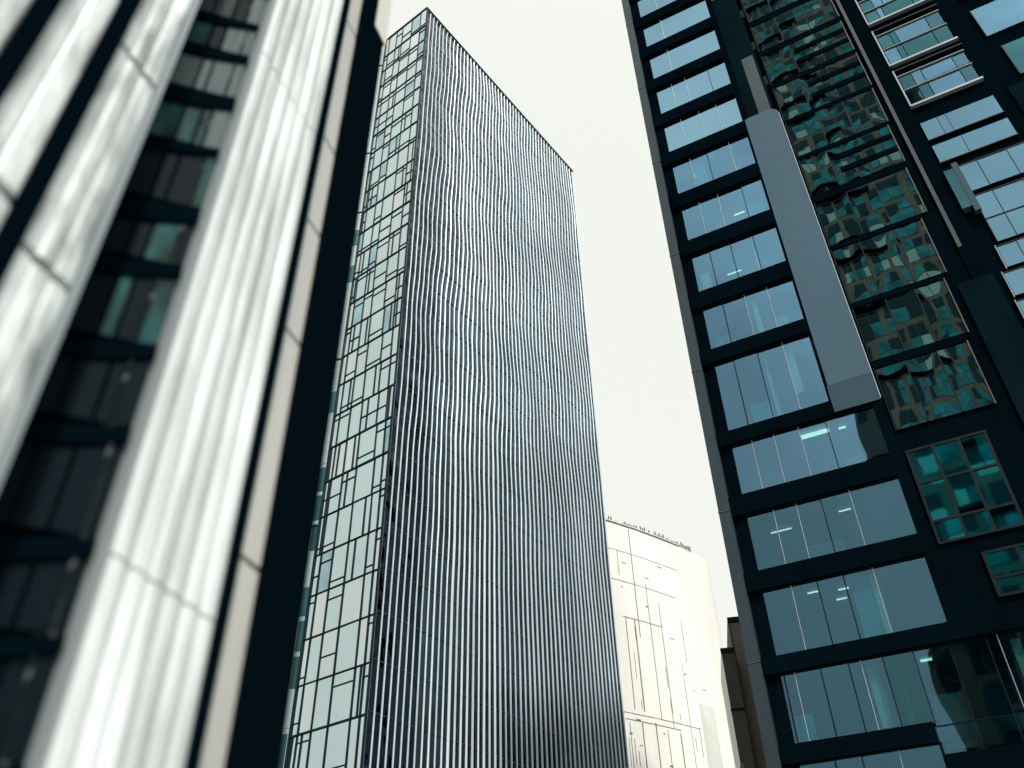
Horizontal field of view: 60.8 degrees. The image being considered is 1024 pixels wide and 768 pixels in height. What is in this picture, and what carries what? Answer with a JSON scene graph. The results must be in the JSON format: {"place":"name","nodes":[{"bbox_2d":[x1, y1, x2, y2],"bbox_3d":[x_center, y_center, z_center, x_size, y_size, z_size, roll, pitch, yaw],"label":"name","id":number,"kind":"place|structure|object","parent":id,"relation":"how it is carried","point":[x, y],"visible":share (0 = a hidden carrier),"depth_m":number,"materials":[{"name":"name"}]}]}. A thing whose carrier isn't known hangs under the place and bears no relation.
{"place":"outdoors","nodes":[
{"label":"outdoors","id":0,"kind":"place"},
{"bbox_2d":[0,0,391,767],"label":"fluted metal building","id":1,"kind":"structure","parent":0,"point":[180,190],"depth_m":3.75,"materials":[{"name":"white"}]},
{"bbox_2d":[0,764,24,767],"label":"window","id":2,"kind":"structure","parent":1,"relation":"in","point":[14,766],"depth_m":2.64,"materials":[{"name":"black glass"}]},
{"bbox_2d":[0,635,65,762],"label":"window","id":3,"kind":"structure","parent":1,"relation":"in","point":[20,651],"depth_m":2.80,"materials":[{"name":"black glass"}]},
{"bbox_2d":[0,533,96,634],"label":"window","id":4,"kind":"structure","parent":1,"relation":"in","point":[54,555],"depth_m":3.00,"materials":[{"name":"black glass"}]},
{"bbox_2d":[0,418,131,536],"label":"window","id":5,"kind":"structure","parent":1,"relation":"in","point":[59,440],"depth_m":3.25,"materials":[{"name":"black glass"}]},
{"bbox_2d":[32,334,157,425],"bbox_3d":[-1.875,-0.071,3.492,0.780,0.417,0.030,12,-41,-15],"label":"window","id":6,"kind":"structure","parent":1,"relation":"in","point":[81,396],"depth_m":3.54,"materials":[{"name":"black glass"}]},
{"bbox_2d":[67,253,183,344],"bbox_3d":[-1.883,-0.429,3.781,0.780,0.477,0.030,12,-41,-15],"label":"window","id":7,"kind":"structure","parent":1,"relation":"in","point":[87,315],"depth_m":3.83,"materials":[{"name":"black glass"}]},
{"bbox_2d":[98,194,201,264],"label":"window","id":8,"kind":"structure","parent":1,"relation":"in","point":[169,217],"depth_m":4.11,"materials":[{"name":"black glass"}]},
{"bbox_2d":[122,135,219,206],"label":"window","id":9,"kind":"structure","parent":1,"relation":"in","point":[140,180],"depth_m":4.39,"materials":[{"name":"black glass"}]},
{"bbox_2d":[146,83,236,148],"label":"window","id":10,"kind":"structure","parent":1,"relation":"in","point":[165,120],"depth_m":4.68,"materials":[{"name":"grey glass"}]},
{"bbox_2d":[167,41,249,96],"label":"window","id":11,"kind":"structure","parent":1,"relation":"in","point":[186,67],"depth_m":4.97,"materials":[{"name":"grey glass"}]},
{"bbox_2d":[187,10,259,54],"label":"window","id":12,"kind":"structure","parent":1,"relation":"in","point":[199,34],"depth_m":5.22,"materials":[{"name":"grey glass"}]},
{"bbox_2d":[198,0,266,24],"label":"window","id":13,"kind":"structure","parent":1,"relation":"in","point":[224,8],"depth_m":5.40,"materials":[{"name":"grey glass"}]},
{"bbox_2d":[280,49,383,767],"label":"pale glass tower","id":14,"kind":"structure","parent":0,"point":[311,560],"depth_m":91.94,"materials":[{"name":"grey glass"}]},
{"bbox_2d":[280,734,288,767],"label":"window","id":15,"kind":"structure","parent":14,"relation":"in","point":[283,753],"depth_m":73.77,"materials":[{"name":"teal glass"}]},
{"bbox_2d":[286,694,293,727],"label":"window","id":16,"kind":"structure","parent":14,"relation":"in","point":[292,695],"depth_m":75.83,"materials":[{"name":"white glass"}]},
{"bbox_2d":[292,656,298,688],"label":"window","id":17,"kind":"structure","parent":14,"relation":"in","point":[297,658],"depth_m":77.97,"materials":[{"name":"teal glass"}]},
{"bbox_2d":[297,621,303,650],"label":"window","id":18,"kind":"structure","parent":14,"relation":"in","point":[302,622],"depth_m":80.13,"materials":[{"name":"teal glass"}]},
{"bbox_2d":[302,587,308,615],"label":"window","id":19,"kind":"structure","parent":14,"relation":"in","point":[307,588],"depth_m":82.28,"materials":[{"name":"teal glass"}]},
{"bbox_2d":[311,524,317,550],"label":"window","id":20,"kind":"structure","parent":14,"relation":"in","point":[315,529],"depth_m":86.45,"materials":[{"name":"teal glass"}]},
{"bbox_2d":[316,495,321,519],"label":"window","id":21,"kind":"structure","parent":14,"relation":"in","point":[320,496],"depth_m":88.65,"materials":[{"name":"teal glass"}]},
{"bbox_2d":[320,467,325,490],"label":"window","id":22,"kind":"structure","parent":14,"relation":"in","point":[324,468],"depth_m":90.79,"materials":[{"name":"teal glass"}]},
{"bbox_2d":[324,441,329,463],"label":"window","id":23,"kind":"structure","parent":14,"relation":"in","point":[327,445],"depth_m":92.90,"materials":[{"name":"white glass"}]},
{"bbox_2d":[331,391,336,411],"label":"window","id":24,"kind":"structure","parent":14,"relation":"in","point":[334,396],"depth_m":97.17,"materials":[{"name":"teal glass"}]},
{"bbox_2d":[350,265,353,281],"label":"window","id":25,"kind":"structure","parent":14,"relation":"in","point":[352,268],"depth_m":109.99,"materials":[{"name":"teal glass"}]},
{"bbox_2d":[355,230,358,244],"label":"window","id":26,"kind":"structure","parent":14,"relation":"in","point":[357,230],"depth_m":114.27,"materials":[{"name":"teal glass"}]},
{"bbox_2d":[284,6,628,767],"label":"finned tower","id":27,"kind":"structure","parent":0,"point":[460,606],"depth_m":82.63,"materials":[{"name":"grey metal"}]},
{"bbox_2d":[287,713,364,767],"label":"window","id":28,"kind":"structure","parent":27,"relation":"in","point":[338,744],"depth_m":59.12,"materials":[{"name":"grey"}]},
{"bbox_2d":[291,662,368,735],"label":"window","id":29,"kind":"structure","parent":27,"relation":"in","point":[341,695],"depth_m":61.29,"materials":[{"name":"grey glass"}]},
{"bbox_2d":[298,613,372,685],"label":"window","id":30,"kind":"structure","parent":27,"relation":"in","point":[340,648],"depth_m":63.53,"materials":[{"name":"grey glass"}]},
{"bbox_2d":[305,569,376,638],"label":"window","id":31,"kind":"structure","parent":27,"relation":"in","point":[353,599],"depth_m":65.77,"materials":[{"name":"white glass"}]},
{"bbox_2d":[310,527,380,595],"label":"window","id":32,"kind":"structure","parent":27,"relation":"in","point":[355,557],"depth_m":68.00,"materials":[{"name":"white glass"}]},
{"bbox_2d":[316,488,383,554],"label":"window","id":33,"kind":"structure","parent":27,"relation":"in","point":[363,515],"depth_m":70.24,"materials":[{"name":"white"}]},
{"bbox_2d":[321,450,387,516],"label":"window","id":34,"kind":"structure","parent":27,"relation":"in","point":[367,477],"depth_m":72.47,"materials":[{"name":"white glass"}]},
{"bbox_2d":[326,416,390,480],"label":"window","id":35,"kind":"structure","parent":27,"relation":"in","point":[373,440],"depth_m":74.71,"materials":[{"name":"white glass"}]},
{"bbox_2d":[331,383,393,446],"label":"window","id":36,"kind":"structure","parent":27,"relation":"in","point":[376,407],"depth_m":76.96,"materials":[{"name":"white glass"}]},
{"bbox_2d":[336,353,395,413],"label":"window","id":37,"kind":"structure","parent":27,"relation":"in","point":[379,376],"depth_m":79.17,"materials":[{"name":"white"}]},
{"bbox_2d":[340,324,398,383],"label":"window","id":38,"kind":"structure","parent":27,"relation":"in","point":[384,345],"depth_m":81.44,"materials":[{"name":"white glass"}]},
{"bbox_2d":[344,297,400,354],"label":"window","id":39,"kind":"structure","parent":27,"relation":"in","point":[385,318],"depth_m":83.66,"materials":[{"name":"white"}]},
{"bbox_2d":[347,270,403,328],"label":"window","id":40,"kind":"structure","parent":27,"relation":"in","point":[390,290],"depth_m":85.89,"materials":[{"name":"white"}]},
{"bbox_2d":[351,246,405,302],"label":"window","id":41,"kind":"structure","parent":27,"relation":"in","point":[392,265],"depth_m":88.12,"materials":[{"name":"white glass"}]},
{"bbox_2d":[354,222,407,277],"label":"window","id":42,"kind":"structure","parent":27,"relation":"in","point":[395,240],"depth_m":90.34,"materials":[{"name":"white"}]},
{"bbox_2d":[358,200,409,253],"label":"window","id":43,"kind":"structure","parent":27,"relation":"in","point":[398,217],"depth_m":92.58,"materials":[{"name":"white glass"}]},
{"bbox_2d":[361,178,411,231],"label":"window","id":44,"kind":"structure","parent":27,"relation":"in","point":[400,195],"depth_m":94.82,"materials":[{"name":"white glass"}]},
{"bbox_2d":[364,159,412,210],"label":"window","id":45,"kind":"structure","parent":27,"relation":"in","point":[403,174],"depth_m":97.07,"materials":[{"name":"white glass"}]},
{"bbox_2d":[366,139,414,190],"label":"window","id":46,"kind":"structure","parent":27,"relation":"in","point":[405,154],"depth_m":99.30,"materials":[{"name":"white"}]},
{"bbox_2d":[369,120,416,170],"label":"window","id":47,"kind":"structure","parent":27,"relation":"in","point":[408,134],"depth_m":101.55,"materials":[{"name":"white"}]},
{"bbox_2d":[372,103,417,151],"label":"window","id":48,"kind":"structure","parent":27,"relation":"in","point":[409,117],"depth_m":103.76,"materials":[{"name":"white glass"}]},
{"bbox_2d":[374,86,419,134],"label":"window","id":49,"kind":"structure","parent":27,"relation":"in","point":[412,98],"depth_m":105.98,"materials":[{"name":"white glass"}]},
{"bbox_2d":[376,70,420,117],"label":"window","id":50,"kind":"structure","parent":27,"relation":"in","point":[412,83],"depth_m":108.21,"materials":[{"name":"white"}]},
{"bbox_2d":[379,54,422,100],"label":"window","id":51,"kind":"structure","parent":27,"relation":"in","point":[415,66],"depth_m":110.48,"materials":[{"name":"white"}]},
{"bbox_2d":[381,39,423,84],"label":"window","id":52,"kind":"structure","parent":27,"relation":"in","point":[417,50],"depth_m":112.68,"materials":[{"name":"white"}]},
{"bbox_2d":[383,25,424,69],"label":"window","id":53,"kind":"structure","parent":27,"relation":"in","point":[418,36],"depth_m":114.93,"materials":[{"name":"white glass"}]},
{"bbox_2d":[385,8,426,55],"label":"window","id":54,"kind":"structure","parent":27,"relation":"in","point":[418,21],"depth_m":117.44,"materials":[{"name":"white glass"}]},
{"bbox_2d":[383,0,737,647],"label":"sky","id":55,"kind":"structure","parent":0,"point":[567,66],"materials":[{"name":"white"}]},
{"bbox_2d":[606,516,734,767],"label":"white curved building","id":56,"kind":"structure","parent":0,"point":[669,638],"depth_m":101.54,"materials":[{"name":"concrete"}]},
{"bbox_2d":[720,647,755,767],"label":"brown glazed annex","id":57,"kind":"object","parent":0,"point":[742,750],"visible":1,"depth_m":71.44,"materials":[{"name":"black"}]},
{"bbox_2d":[727,616,766,767],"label":"grey brown block","id":58,"kind":"structure","parent":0,"point":[734,637],"depth_m":73.50,"materials":[{"name":"black"}]},
{"bbox_2d":[621,0,1023,767],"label":"dark office tower","id":59,"kind":"structure","parent":0,"point":[841,190],"depth_m":39.53,"materials":[{"name":"grey"}]},
{"bbox_2d":[637,0,674,16],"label":"window","id":60,"kind":"structure","parent":59,"relation":"in","point":[646,7],"depth_m":62.84,"materials":[{"name":"blue glass"}]},
{"bbox_2d":[642,0,714,46],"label":"window","id":61,"kind":"structure","parent":59,"relation":"in","point":[695,12],"depth_m":60.21,"materials":[{"name":"blue glass"}]},
{"bbox_2d":[649,27,719,78],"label":"window","id":62,"kind":"structure","parent":59,"relation":"in","point":[704,43],"depth_m":57.74,"materials":[{"name":"blue glass"}]},
{"bbox_2d":[656,60,730,113],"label":"window","id":63,"kind":"structure","parent":59,"relation":"in","point":[715,76],"depth_m":55.25,"materials":[{"name":"blue glass"}]},
{"bbox_2d":[663,95,741,151],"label":"window","id":64,"kind":"structure","parent":59,"relation":"in","point":[725,113],"depth_m":52.77,"materials":[{"name":"blue glass"}]},
{"bbox_2d":[672,134,746,186],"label":"window","id":65,"kind":"structure","parent":59,"relation":"in","point":[728,142],"depth_m":50.85,"materials":[{"name":"black metal"}]},
{"bbox_2d":[681,177,759,233],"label":"window","id":66,"kind":"structure","parent":59,"relation":"in","point":[740,185],"depth_m":48.33,"materials":[{"name":"black metal"}]},
{"bbox_2d":[691,224,774,284],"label":"window","id":67,"kind":"structure","parent":59,"relation":"in","point":[709,249],"depth_m":45.87,"materials":[{"name":"black metal"}]},
{"bbox_2d":[702,277,790,341],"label":"window","id":68,"kind":"structure","parent":59,"relation":"in","point":[722,302],"depth_m":43.37,"materials":[{"name":"metal"}]},
{"bbox_2d":[714,333,807,424],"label":"window","id":69,"kind":"structure","parent":59,"relation":"in","point":[733,358],"depth_m":40.85,"materials":[{"name":"metal"}]},
{"bbox_2d":[741,0,795,21],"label":"window","id":70,"kind":"structure","parent":59,"relation":"in","point":[755,9],"depth_m":56.11,"materials":[{"name":"teal glass"}]},
{"bbox_2d":[750,0,838,51],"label":"window","id":71,"kind":"structure","parent":59,"relation":"in","point":[793,22],"depth_m":53.74,"materials":[{"name":"teal glass"}]},
{"bbox_2d":[731,405,872,488],"bbox_3d":[12.624,2.852,37.267,6.240,2.640,0.096,-19,-42,21],"label":"window","id":72,"kind":"structure","parent":59,"relation":"in","point":[824,419],"depth_m":37.75,"materials":[{"name":"metal"}]},
{"bbox_2d":[761,21,853,84],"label":"window","id":73,"kind":"structure","parent":59,"relation":"in","point":[833,42],"depth_m":51.51,"materials":[{"name":"teal glass"}]},
{"bbox_2d":[746,477,897,563],"bbox_3d":[12.681,5.647,35.014,6.240,2.620,0.095,-19,-42,21],"label":"window","id":74,"kind":"structure","parent":59,"relation":"in","point":[873,483],"depth_m":35.47,"materials":[{"name":"metal"}]},
{"bbox_2d":[773,53,871,120],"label":"window","id":75,"kind":"structure","parent":59,"relation":"in","point":[848,76],"depth_m":49.29,"materials":[{"name":"teal glass"}]},
{"bbox_2d":[785,88,888,156],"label":"window","id":76,"kind":"structure","parent":59,"relation":"in","point":[863,111],"depth_m":47.18,"materials":[{"name":"teal glass"}]},
{"bbox_2d":[762,555,923,649],"bbox_3d":[12.691,8.376,32.846,6.140,2.690,0.096,-19,-42,21],"label":"window","id":77,"kind":"structure","parent":59,"relation":"in","point":[915,557],"depth_m":33.24,"materials":[{"name":"metal"}]},
{"bbox_2d":[798,125,905,195],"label":"window","id":78,"kind":"structure","parent":59,"relation":"in","point":[847,160],"depth_m":45.12,"materials":[{"name":"teal glass"}]},
{"bbox_2d":[798,743,938,767],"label":"window","id":79,"kind":"structure","parent":59,"relation":"in","point":[934,744],"depth_m":29.74,"materials":[{"name":"glass"}]},
{"bbox_2d":[814,168,927,246],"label":"window","id":80,"kind":"structure","parent":59,"relation":"in","point":[898,195],"depth_m":42.85,"materials":[{"name":"teal glass"}]},
{"bbox_2d":[831,218,946,303],"bbox_3d":[17.413,-5.712,40.604,4.210,3.600,0.100,-19,-42,21],"label":"window","id":81,"kind":"structure","parent":59,"relation":"in","point":[886,261],"depth_m":40.55,"materials":[{"name":"teal glass"}]},
{"bbox_2d":[854,0,932,27],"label":"window","id":82,"kind":"structure","parent":59,"relation":"in","point":[922,2],"depth_m":50.11,"materials":[{"name":"grey metal"}]},
{"bbox_2d":[779,628,1023,747],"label":"window","id":83,"kind":"structure","parent":59,"relation":"in","point":[1020,629],"depth_m":30.53,"materials":[{"name":"black metal"}]},
{"bbox_2d":[852,278,969,361],"bbox_3d":[17.386,-2.802,38.317,4.010,3.200,0.100,-19,-42,21],"label":"window","id":84,"kind":"structure","parent":59,"relation":"in","point":[875,320],"depth_m":38.27,"materials":[{"name":"teal glass"}]},
{"bbox_2d":[871,3,957,68],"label":"window","id":85,"kind":"structure","parent":59,"relation":"in","point":[955,39],"depth_m":48.44,"materials":[{"name":"grey metal"}]},
{"bbox_2d":[874,340,996,431],"bbox_3d":[17.358,0.068,36.061,3.810,3.300,0.100,-19,-42,21],"label":"window","id":86,"kind":"structure","parent":59,"relation":"in","point":[938,399],"depth_m":36.01,"materials":[{"name":"teal glass"}]},
{"bbox_2d":[892,43,983,109],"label":"window","id":87,"kind":"structure","parent":59,"relation":"in","point":[912,106],"depth_m":45.91,"materials":[{"name":"grey metal"}]},
{"bbox_2d":[920,95,1004,141],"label":"window","id":88,"kind":"structure","parent":59,"relation":"in","point":[987,108],"depth_m":43.32,"materials":[{"name":"blue glass"}]},
{"bbox_2d":[905,430,1023,544],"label":"window","id":89,"kind":"structure","parent":59,"relation":"in","point":[964,488],"depth_m":33.14,"materials":[{"name":"teal glass"}]},
{"bbox_2d":[932,118,1018,164],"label":"window","id":90,"kind":"structure","parent":59,"relation":"in","point":[1002,130],"depth_m":42.16,"materials":[{"name":"blue glass"}]},
{"bbox_2d":[969,11,986,36],"bbox_3d":[33.610,-22.211,42.844,20.040,2.550,0.090,-19,-42,21],"label":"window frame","id":91,"kind":"structure","parent":59,"relation":"in","point":[969,11],"depth_m":46.35,"materials":[{"name":"black metal"}]},
{"bbox_2d":[958,141,1023,190],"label":"window","id":92,"kind":"structure","parent":59,"relation":"in","point":[1002,164],"depth_m":40.75,"materials":[{"name":"blue glass"}]},
{"bbox_2d":[975,177,1023,241],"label":"window","id":93,"kind":"structure","parent":59,"relation":"in","point":[1002,206],"depth_m":39.26,"materials":[{"name":"blue glass"}]},
{"bbox_2d":[981,543,1023,597],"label":"window","id":94,"kind":"structure","parent":59,"relation":"in","point":[1005,565],"depth_m":30.87,"materials":[{"name":"teal glass"}]},
{"bbox_2d":[994,237,1023,269],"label":"window","id":95,"kind":"structure","parent":59,"relation":"in","point":[1011,253],"depth_m":37.85,"materials":[{"name":"blue glass"}]},
{"bbox_2d":[996,702,1023,744],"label":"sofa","id":96,"kind":"object","parent":59,"relation":"on","point":[1013,737],"visible":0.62,"depth_m":28.74,"materials":[{"name":"black fabric"}]},
{"bbox_2d":[1001,45,1020,73],"bbox_3d":[33.938,-19.385,40.382,20.040,2.550,0.090,-19,-42,21],"label":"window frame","id":97,"kind":"structure","parent":59,"relation":"in","point":[1001,45],"depth_m":43.89,"materials":[{"name":"black metal"}]},
{"bbox_2d":[1001,266,1023,298],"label":"window","id":98,"kind":"structure","parent":59,"relation":"in","point":[1014,278],"depth_m":37.03,"materials":[{"name":"blue glass"}]},
{"bbox_2d":[1014,298,1023,318],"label":"window","id":99,"kind":"structure","parent":59,"relation":"in","point":[1020,303],"depth_m":36.25,"materials":[{"name":"blue glass"}]}
]}

